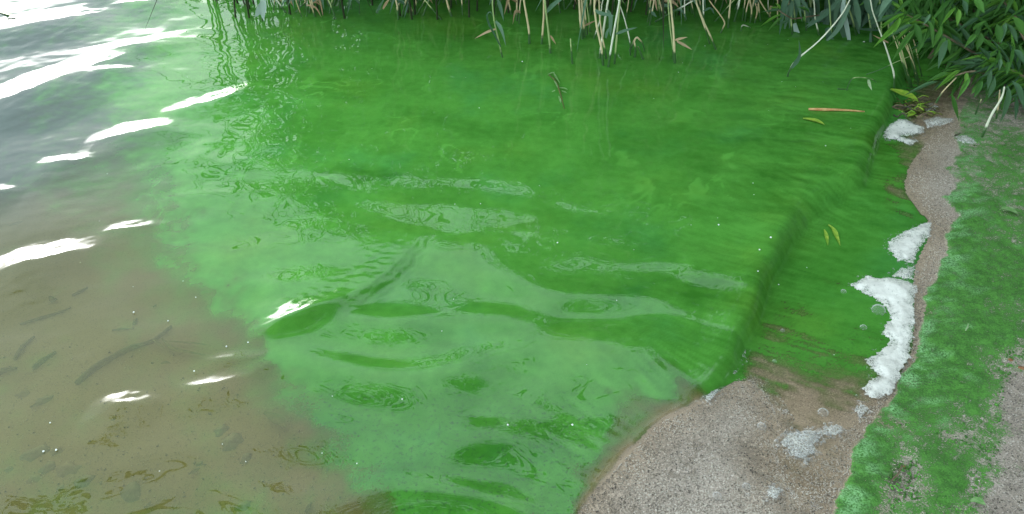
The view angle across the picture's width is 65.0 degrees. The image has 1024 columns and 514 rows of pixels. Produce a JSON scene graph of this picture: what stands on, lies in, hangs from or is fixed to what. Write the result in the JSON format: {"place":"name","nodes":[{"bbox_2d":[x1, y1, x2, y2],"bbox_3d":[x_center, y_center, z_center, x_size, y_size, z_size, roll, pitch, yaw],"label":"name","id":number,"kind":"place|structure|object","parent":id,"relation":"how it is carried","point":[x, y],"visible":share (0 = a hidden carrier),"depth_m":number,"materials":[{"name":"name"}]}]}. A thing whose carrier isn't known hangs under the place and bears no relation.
{"place":"outdoors","nodes":[
{"label":"outdoors","id":0,"kind":"place"},
{"bbox_2d":[0,0,966,513],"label":"lake water","id":1,"kind":"structure","parent":0,"point":[454,230],"depth_m":2.09,"materials":[{"name":"liquid"}]},
{"bbox_2d":[0,11,16,16],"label":"floating leaf","id":2,"kind":"object","parent":1,"relation":"on","point":[3,12],"visible":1,"depth_m":3.15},
{"bbox_2d":[255,0,266,20],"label":"reed","id":3,"kind":"object","parent":1,"relation":"in","point":[261,8],"visible":0.94,"depth_m":3.06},
{"bbox_2d":[277,0,293,12],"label":"reed","id":4,"kind":"object","parent":1,"relation":"on","point":[282,7],"visible":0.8,"depth_m":3.15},
{"bbox_2d":[306,0,320,16],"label":"reed","id":5,"kind":"object","parent":1,"relation":"on","point":[313,6],"visible":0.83,"depth_m":3.11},
{"bbox_2d":[309,0,323,16],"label":"reed","id":6,"kind":"object","parent":1,"relation":"on","point":[322,1],"visible":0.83,"depth_m":3.09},
{"bbox_2d":[313,0,322,14],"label":"reed","id":7,"kind":"object","parent":1,"relation":"on","point":[319,1],"visible":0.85,"depth_m":3.10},
{"bbox_2d":[328,0,335,19],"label":"reed","id":8,"kind":"object","parent":1,"relation":"on","point":[332,10],"visible":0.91,"depth_m":3.10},
{"bbox_2d":[347,0,359,13],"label":"reed","id":9,"kind":"object","parent":1,"relation":"on","point":[357,1],"visible":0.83,"depth_m":3.13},
{"bbox_2d":[376,0,398,19],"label":"reed","id":10,"kind":"object","parent":1,"relation":"in","point":[380,5],"visible":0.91,"depth_m":3.08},
{"bbox_2d":[390,0,406,16],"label":"reed","id":11,"kind":"object","parent":1,"relation":"in","point":[400,2],"visible":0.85,"depth_m":3.10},
{"bbox_2d":[397,0,404,11],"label":"reed","id":12,"kind":"object","parent":1,"relation":"in","point":[398,2],"visible":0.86,"depth_m":3.10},
{"bbox_2d":[425,0,441,19],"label":"reed","id":13,"kind":"object","parent":1,"relation":"on","point":[439,17],"visible":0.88,"depth_m":3.09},
{"bbox_2d":[42,61,825,471],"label":"floating flecks","id":14,"kind":"object","parent":1,"relation":"on","point":[402,399],"visible":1,"depth_m":1.73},
{"bbox_2d":[446,0,451,16],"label":"reed","id":15,"kind":"object","parent":1,"relation":"in","point":[449,10],"visible":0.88,"depth_m":3.12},
{"bbox_2d":[476,0,505,57],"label":"reed","id":16,"kind":"object","parent":1,"relation":"on","point":[498,24],"visible":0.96,"depth_m":2.78,"materials":[{"name":"plant"}]},
{"bbox_2d":[504,0,517,20],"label":"reed","id":17,"kind":"object","parent":1,"relation":"on","point":[507,1],"visible":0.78,"depth_m":3.07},
{"bbox_2d":[512,0,520,24],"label":"reed","id":18,"kind":"object","parent":1,"relation":"in","point":[516,10],"visible":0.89,"depth_m":3.05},
{"bbox_2d":[523,0,530,43],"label":"reed","id":19,"kind":"object","parent":1,"relation":"in","point":[528,27],"visible":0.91,"depth_m":2.91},
{"bbox_2d":[544,0,555,53],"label":"reed","id":20,"kind":"object","parent":1,"relation":"on","point":[549,35],"visible":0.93,"depth_m":2.84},
{"bbox_2d":[541,0,560,43],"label":"reed","id":21,"kind":"object","parent":1,"relation":"in","point":[552,5],"visible":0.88,"depth_m":2.87,"materials":[{"name":"plant"}]},
{"bbox_2d":[549,72,567,106],"bbox_3d":[0.157,-0.558,2.684,0.056,0.006,0.246,-11,41,-12],"label":"floating weed","id":22,"kind":"object","parent":1,"relation":"on","point":[558,87],"visible":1,"depth_m":2.69,"materials":[{"name":"green plant"}]},
{"bbox_2d":[570,38,572,63],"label":"reed","id":23,"kind":"object","parent":1,"relation":"in","point":[571,52],"visible":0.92,"depth_m":2.81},
{"bbox_2d":[538,0,612,65],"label":"reed","id":24,"kind":"object","parent":1,"relation":"on","point":[596,24],"visible":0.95,"depth_m":2.72,"materials":[{"name":"plant"}]},
{"bbox_2d":[578,0,582,39],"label":"reed","id":25,"kind":"object","parent":1,"relation":"in","point":[580,18],"visible":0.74,"depth_m":2.93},
{"bbox_2d":[581,0,585,37],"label":"reed","id":26,"kind":"object","parent":1,"relation":"in","point":[584,34],"visible":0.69,"depth_m":2.96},
{"bbox_2d":[586,1,589,31],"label":"reed","id":27,"kind":"object","parent":1,"relation":"in","point":[588,15],"visible":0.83,"depth_m":2.98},
{"bbox_2d":[583,0,593,34],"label":"reed","id":28,"kind":"object","parent":1,"relation":"on","point":[586,23],"visible":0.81,"depth_m":2.97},
{"bbox_2d":[577,0,612,58],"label":"reed","id":29,"kind":"object","parent":1,"relation":"on","point":[610,18],"visible":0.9,"depth_m":2.75,"materials":[{"name":"plant"}]},
{"bbox_2d":[593,0,602,38],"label":"reed","id":30,"kind":"object","parent":1,"relation":"on","point":[599,21],"visible":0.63,"depth_m":2.95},
{"bbox_2d":[599,0,608,58],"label":"reed","id":31,"kind":"object","parent":1,"relation":"in","point":[603,29],"visible":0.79,"depth_m":2.79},
{"bbox_2d":[605,0,619,66],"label":"reed","id":32,"kind":"object","parent":1,"relation":"on","point":[612,39],"visible":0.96,"depth_m":2.73,"materials":[{"name":"plant"}]},
{"bbox_2d":[618,0,630,55],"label":"reed","id":33,"kind":"object","parent":1,"relation":"in","point":[627,31],"visible":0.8,"depth_m":2.83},
{"bbox_2d":[614,0,636,63],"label":"reed","id":34,"kind":"object","parent":1,"relation":"in","point":[622,31],"visible":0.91,"depth_m":2.74,"materials":[{"name":"plant"}]},
{"bbox_2d":[629,37,644,51],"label":"reed","id":35,"kind":"object","parent":1,"relation":"on","point":[638,38],"visible":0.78,"depth_m":2.89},
{"bbox_2d":[649,0,656,25],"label":"reed","id":36,"kind":"object","parent":1,"relation":"on","point":[653,13],"visible":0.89,"depth_m":3.04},
{"bbox_2d":[649,0,656,21],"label":"reed","id":37,"kind":"object","parent":1,"relation":"on","point":[655,2],"visible":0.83,"depth_m":3.04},
{"bbox_2d":[657,0,669,16],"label":"reed","id":38,"kind":"object","parent":1,"relation":"on","point":[665,5],"visible":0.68,"depth_m":3.11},
{"bbox_2d":[659,0,677,17],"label":"reed","id":39,"kind":"object","parent":1,"relation":"on","point":[673,2],"visible":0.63,"depth_m":3.08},
{"bbox_2d":[668,0,672,59],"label":"reed","id":40,"kind":"object","parent":1,"relation":"in","point":[670,29],"visible":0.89,"depth_m":2.78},
{"bbox_2d":[655,0,692,21],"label":"reed","id":41,"kind":"object","parent":1,"relation":"on","point":[660,18],"visible":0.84,"depth_m":3.07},
{"bbox_2d":[672,7,686,19],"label":"reed","id":42,"kind":"object","parent":1,"relation":"on","point":[678,10],"visible":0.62,"depth_m":3.10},
{"bbox_2d":[669,0,691,62],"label":"reed","id":43,"kind":"object","parent":1,"relation":"in","point":[674,40],"visible":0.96,"depth_m":2.77,"materials":[{"name":"plant"}]},
{"bbox_2d":[684,0,695,20],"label":"reed","id":44,"kind":"object","parent":1,"relation":"in","point":[684,8],"visible":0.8,"depth_m":3.07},
{"bbox_2d":[695,0,709,43],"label":"reed","id":45,"kind":"object","parent":1,"relation":"on","point":[704,26],"visible":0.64,"depth_m":2.92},
{"bbox_2d":[696,0,716,49],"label":"reed","id":46,"kind":"object","parent":1,"relation":"on","point":[714,46],"visible":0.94,"depth_m":2.87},
{"bbox_2d":[702,0,713,20],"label":"reed","id":47,"kind":"object","parent":1,"relation":"on","point":[708,8],"visible":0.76,"depth_m":3.04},
{"bbox_2d":[696,387,723,404],"bbox_3d":[0.418,0.291,1.687,0.093,0.012,0.037,-31,49,-31],"label":"foam patch","id":48,"kind":"object","parent":1,"relation":"on","point":[711,395],"visible":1,"depth_m":1.69,"materials":[{"name":"liquid"}]},
{"bbox_2d":[709,0,724,32],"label":"reed","id":49,"kind":"object","parent":1,"relation":"in","point":[720,15],"visible":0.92,"depth_m":2.98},
{"bbox_2d":[727,0,730,27],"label":"reed","id":50,"kind":"object","parent":1,"relation":"in","point":[729,14],"visible":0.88,"depth_m":3.02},
{"bbox_2d":[733,0,739,21],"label":"reed","id":51,"kind":"object","parent":1,"relation":"on","point":[735,16],"visible":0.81,"depth_m":3.08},
{"bbox_2d":[744,0,748,21],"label":"reed","id":52,"kind":"object","parent":1,"relation":"in","point":[746,11],"visible":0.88,"depth_m":3.08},
{"bbox_2d":[749,0,751,22],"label":"reed","id":53,"kind":"object","parent":1,"relation":"in","point":[751,12],"visible":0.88,"depth_m":3.07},
{"bbox_2d":[754,0,757,22],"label":"reed","id":54,"kind":"object","parent":1,"relation":"on","point":[756,13],"visible":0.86,"depth_m":3.07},
{"bbox_2d":[754,0,760,21],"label":"reed","id":55,"kind":"object","parent":1,"relation":"on","point":[755,1],"visible":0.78,"depth_m":3.08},
{"bbox_2d":[759,0,774,21],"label":"reed","id":56,"kind":"object","parent":1,"relation":"on","point":[766,10],"visible":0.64,"depth_m":3.05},
{"bbox_2d":[789,0,799,32],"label":"reed","id":57,"kind":"object","parent":1,"relation":"in","point":[795,28],"visible":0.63,"depth_m":3.02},
{"bbox_2d":[779,0,811,34],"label":"reed","id":58,"kind":"object","parent":1,"relation":"in","point":[784,4],"visible":0.84,"depth_m":2.94,"materials":[{"name":"plant"}]},
{"bbox_2d":[761,3,818,30],"bbox_3d":[1.004,-0.860,2.862,0.243,0.105,0.048,-11,41,-12],"label":"willow sprig","id":59,"kind":"object","parent":58,"relation":"attached to","point":[779,19],"visible":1,"depth_m":2.87,"materials":[{"name":"green plant"}]},
{"bbox_2d":[784,0,808,28],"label":"reed","id":60,"kind":"object","parent":1,"relation":"in","point":[796,12],"visible":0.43,"depth_m":3.02,"materials":[{"name":"plant"}]},
{"bbox_2d":[774,426,825,466],"bbox_3d":[0.572,0.362,1.577,0.110,0.014,0.084,-27,47,-29],"label":"foam patch","id":61,"kind":"object","parent":1,"relation":"on","point":[785,440],"visible":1,"depth_m":1.57,"materials":[{"name":"liquid"}]},
{"bbox_2d":[803,118,824,124],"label":"floating leaf","id":62,"kind":"object","parent":1,"relation":"on","point":[815,120],"visible":1,"depth_m":2.53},
{"bbox_2d":[804,9,825,30],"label":"reed","id":63,"kind":"object","parent":1,"relation":"in","point":[813,19],"visible":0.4,"depth_m":3.00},
{"bbox_2d":[807,0,840,35],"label":"reed","id":64,"kind":"object","parent":1,"relation":"in","point":[826,12],"visible":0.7,"depth_m":2.94,"materials":[{"name":"plant"}]},
{"bbox_2d":[824,229,828,244],"bbox_3d":[0.836,-0.052,2.133,0.010,0.003,0.074,5,40,6],"label":"leaf scrap","id":65,"kind":"object","parent":1,"relation":"on","point":[826,236],"visible":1,"depth_m":2.13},
{"bbox_2d":[816,422,848,438],"bbox_3d":[0.636,0.346,1.601,0.067,0.010,0.047,-26,47,-28],"label":"foam patch","id":66,"kind":"object","parent":1,"relation":"on","point":[832,428],"visible":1,"depth_m":1.60,"materials":[{"name":"liquid"}]},
{"bbox_2d":[829,225,839,244],"bbox_3d":[0.863,-0.059,2.139,0.014,0.006,0.096,0,40,0],"label":"leaf scrap","id":67,"kind":"object","parent":1,"relation":"on","point":[835,232],"visible":1,"depth_m":2.14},
{"bbox_2d":[808,108,864,111],"bbox_3d":[1.041,-0.472,2.580,0.175,0.010,0.010,3,40,4],"label":"floating straw","id":68,"kind":"object","parent":1,"relation":"on","point":[824,109],"visible":1,"depth_m":2.58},
{"bbox_2d":[825,0,850,40],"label":"reed","id":69,"kind":"object","parent":1,"relation":"in","point":[830,35],"visible":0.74,"depth_m":2.95,"materials":[{"name":"plant"}]},
{"bbox_2d":[837,0,856,39],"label":"reed","id":70,"kind":"object","parent":1,"relation":"in","point":[845,32],"visible":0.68,"depth_m":2.96,"materials":[{"name":"plant"}]},
{"bbox_2d":[846,77,876,90],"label":"reed","id":71,"kind":"object","parent":1,"relation":"in","point":[869,83],"visible":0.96,"depth_m":2.65,"materials":[{"name":"green plant"}]},
{"bbox_2d":[852,400,872,420],"bbox_3d":[0.717,0.317,1.649,0.038,0.009,0.065,28,47,29],"label":"foam patch","id":72,"kind":"object","parent":1,"relation":"on","point":[859,408],"visible":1,"depth_m":1.65,"materials":[{"name":"liquid"}]},
{"bbox_2d":[853,0,878,41],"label":"reed","id":73,"kind":"object","parent":1,"relation":"in","point":[867,6],"visible":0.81,"depth_m":2.89,"materials":[{"name":"plant"}]},
{"bbox_2d":[870,0,894,88],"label":"reed","id":74,"kind":"object","parent":1,"relation":"in","point":[885,5],"visible":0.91,"depth_m":2.52,"materials":[{"name":"plant"}]},
{"bbox_2d":[848,275,919,398],"bbox_3d":[0.862,0.176,1.834,0.168,0.022,0.438,11,41,12],"label":"foam patch","id":75,"kind":"object","parent":1,"relation":"on","point":[891,361],"visible":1,"depth_m":1.84,"materials":[{"name":"liquid"}]},
{"bbox_2d":[866,56,909,74],"bbox_3d":[1.262,-0.643,2.698,0.129,0.070,0.004,0,40,0],"label":"reed","id":76,"kind":"object","parent":1,"relation":"on","point":[884,67],"visible":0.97,"depth_m":2.70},
{"bbox_2d":[893,36,910,87],"bbox_3d":[1.320,-0.653,2.716,0.125,0.201,0.005,0,40,0],"label":"reed","id":77,"kind":"object","parent":1,"relation":"in","point":[903,66],"visible":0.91,"depth_m":2.72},
{"bbox_2d":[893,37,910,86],"bbox_3d":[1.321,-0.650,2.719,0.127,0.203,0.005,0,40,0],"label":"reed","id":78,"kind":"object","parent":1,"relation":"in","point":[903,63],"visible":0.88,"depth_m":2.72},
{"bbox_2d":[890,88,917,100],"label":"floating leaf","id":79,"kind":"object","parent":1,"relation":"on","point":[905,92],"visible":1,"depth_m":2.65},
{"bbox_2d":[883,118,925,145],"bbox_3d":[1.245,-0.401,2.545,0.122,0.018,0.185,28,47,29],"label":"foam patch","id":80,"kind":"object","parent":1,"relation":"on","point":[896,129],"visible":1,"depth_m":2.54,"materials":[{"name":"liquid"}]},
{"bbox_2d":[896,36,912,87],"bbox_3d":[1.327,-0.653,2.715,0.124,0.201,0.005,0,40,0],"label":"reed","id":81,"kind":"object","parent":1,"relation":"in","point":[905,65],"visible":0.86,"depth_m":2.72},
{"bbox_2d":[891,265,918,279],"bbox_3d":[0.975,0.035,2.002,0.069,0.011,0.085,17,43,19],"label":"foam patch","id":82,"kind":"object","parent":1,"relation":"on","point":[906,273],"visible":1,"depth_m":1.99,"materials":[{"name":"liquid"}]},
{"bbox_2d":[883,222,932,262],"bbox_3d":[1.044,-0.051,2.111,0.106,0.013,0.239,26,47,28],"label":"foam patch","id":83,"kind":"object","parent":1,"relation":"on","point":[904,247],"visible":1,"depth_m":2.09,"materials":[{"name":"liquid"}]},
{"bbox_2d":[904,35,915,79],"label":"reed","id":84,"kind":"object","parent":1,"relation":"in","point":[911,63],"visible":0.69,"depth_m":2.72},
{"bbox_2d":[909,44,918,81],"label":"reed","id":85,"kind":"object","parent":1,"relation":"in","point":[914,61],"visible":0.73,"depth_m":2.71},
{"bbox_2d":[909,31,921,75],"bbox_3d":[1.338,-0.693,2.682,0.126,0.200,0.005,0,40,0],"label":"reed","id":86,"kind":"object","parent":1,"relation":"in","point":[917,58],"visible":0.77,"depth_m":2.71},
{"bbox_2d":[97,62,1023,513],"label":"sandy ground","id":87,"kind":"structure","parent":0,"point":[985,260],"depth_m":1.69,"materials":[{"name":"sand"}]},
{"bbox_2d":[99,355,183,427],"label":"bed crumbs","id":88,"kind":"object","parent":87,"relation":"on","point":[146,392],"visible":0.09,"depth_m":1.82,"materials":[{"name":"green plant"}]},
{"bbox_2d":[100,359,197,427],"bbox_3d":[-0.879,0.372,1.731,1.331,0.120,0.502,7,40,8],"label":"bed grit","id":89,"kind":"object","parent":87,"relation":"on","point":[144,396],"visible":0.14,"depth_m":1.81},
{"bbox_2d":[170,347,203,354],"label":"olive weed","id":90,"kind":"object","parent":87,"relation":"on","point":[176,349],"visible":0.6,"depth_m":1.92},
{"bbox_2d":[180,341,206,344],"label":"olive weed","id":91,"kind":"object","parent":87,"relation":"on","point":[187,342],"visible":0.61,"depth_m":1.94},
{"bbox_2d":[144,0,827,49],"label":"reed thicket","id":92,"kind":"object","parent":87,"relation":"on","point":[371,1],"visible":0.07,"depth_m":3.12,"materials":[{"name":"plant"}]},
{"bbox_2d":[576,125,958,513],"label":"sand grains","id":93,"kind":"object","parent":87,"relation":"on","point":[719,470],"visible":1,"depth_m":1.54},
{"bbox_2d":[765,485,784,498],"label":"foam patch","id":94,"kind":"object","parent":87,"relation":"on","point":[775,490],"visible":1,"depth_m":1.48,"materials":[{"name":"white"}]},
{"bbox_2d":[806,0,823,22],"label":"reed","id":95,"kind":"object","parent":87,"relation":"on","point":[817,7],"visible":0.45,"depth_m":3.07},
{"bbox_2d":[787,0,849,76],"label":"reed","id":96,"kind":"object","parent":87,"relation":"on","point":[796,61],"visible":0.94,"depth_m":2.68,"materials":[{"name":"plant"}]},
{"bbox_2d":[823,0,840,24],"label":"reed","id":97,"kind":"object","parent":87,"relation":"on","point":[826,21],"visible":0.23,"depth_m":3.08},
{"bbox_2d":[827,0,839,24],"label":"reed","id":98,"kind":"object","parent":87,"relation":"on","point":[832,12],"visible":0.26,"depth_m":3.04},
{"bbox_2d":[833,0,861,30],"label":"reed","id":99,"kind":"object","parent":87,"relation":"on","point":[836,9],"visible":0.29,"depth_m":2.98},
{"bbox_2d":[835,0,863,26],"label":"reed","id":100,"kind":"object","parent":87,"relation":"on","point":[861,6],"visible":0.18,"depth_m":3.01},
{"bbox_2d":[840,0,859,33],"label":"reed","id":101,"kind":"object","parent":87,"relation":"on","point":[854,17],"visible":0.34,"depth_m":2.98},
{"bbox_2d":[852,3,869,27],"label":"reed","id":102,"kind":"object","parent":87,"relation":"on","point":[865,20],"visible":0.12,"depth_m":3.03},
{"bbox_2d":[870,0,880,32],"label":"reed","id":103,"kind":"object","parent":87,"relation":"on","point":[872,20],"visible":0.12,"depth_m":2.98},
{"bbox_2d":[868,0,896,42],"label":"reed","id":104,"kind":"object","parent":87,"relation":"on","point":[876,9],"visible":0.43,"depth_m":2.86,"materials":[{"name":"plant"}]},
{"bbox_2d":[877,0,908,40],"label":"reed","id":105,"kind":"object","parent":87,"relation":"on","point":[888,24],"visible":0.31,"depth_m":2.90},
{"bbox_2d":[889,0,897,42],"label":"reed","id":106,"kind":"object","parent":87,"relation":"on","point":[891,12],"visible":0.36,"depth_m":2.87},
{"bbox_2d":[891,464,902,481],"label":"dark twig","id":107,"kind":"object","parent":87,"relation":"on","point":[895,476],"visible":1,"depth_m":1.50,"materials":[{"name":"wood"}]},
{"bbox_2d":[892,95,943,123],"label":"weed litter","id":108,"kind":"object","parent":87,"relation":"on","point":[917,107],"visible":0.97,"depth_m":2.63,"materials":[{"name":"green plant"}]},
{"bbox_2d":[831,110,1023,513],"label":"strip grains","id":109,"kind":"object","parent":87,"relation":"on","point":[972,478],"visible":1,"depth_m":1.53},
{"bbox_2d":[835,112,1023,513],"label":"strip crumbs","id":110,"kind":"object","parent":87,"relation":"on","point":[995,508],"visible":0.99,"depth_m":1.54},
{"bbox_2d":[849,124,1023,513],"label":"algae clumps","id":111,"kind":"object","parent":87,"relation":"on","point":[910,465],"visible":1,"depth_m":1.56,"materials":[{"name":"plant"}]},
{"bbox_2d":[923,117,952,128],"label":"foam patch","id":112,"kind":"object","parent":87,"relation":"on","point":[935,122],"visible":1,"depth_m":2.57,"materials":[{"name":"liquid"}]},
{"bbox_2d":[859,0,1023,121],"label":"willow bush","id":113,"kind":"object","parent":87,"relation":"on","point":[991,32],"visible":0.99,"depth_m":2.58,"materials":[{"name":"green plant"}]},
{"bbox_2d":[935,78,955,103],"bbox_3d":[1.332,-0.511,2.469,0.037,0.088,0.007,0,40,0],"label":"reed","id":114,"kind":"object","parent":113,"relation":"attached to","point":[938,98],"visible":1,"depth_m":2.47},
{"bbox_2d":[995,90,1000,118],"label":"reed","id":115,"kind":"object","parent":113,"relation":"hanging from","point":[996,116],"visible":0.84,"depth_m":2.49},
{"bbox_2d":[955,135,975,143],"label":"foam patch","id":116,"kind":"object","parent":87,"relation":"on","point":[965,138],"visible":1,"depth_m":2.48,"materials":[{"name":"liquid"}]},
{"bbox_2d":[970,497,985,504],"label":"fallen leaf","id":117,"kind":"object","parent":87,"relation":"on","point":[978,500],"visible":1,"depth_m":1.45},
{"bbox_2d":[981,86,1004,137],"bbox_3d":[1.373,-0.412,2.291,0.015,0.163,0.009,0,40,0],"label":"reed","id":118,"kind":"object","parent":87,"relation":"on","point":[989,118],"visible":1,"depth_m":2.29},
{"bbox_2d":[1001,207,1017,213],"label":"fallen leaf","id":119,"kind":"object","parent":87,"relation":"on","point":[1011,209],"visible":1,"depth_m":2.17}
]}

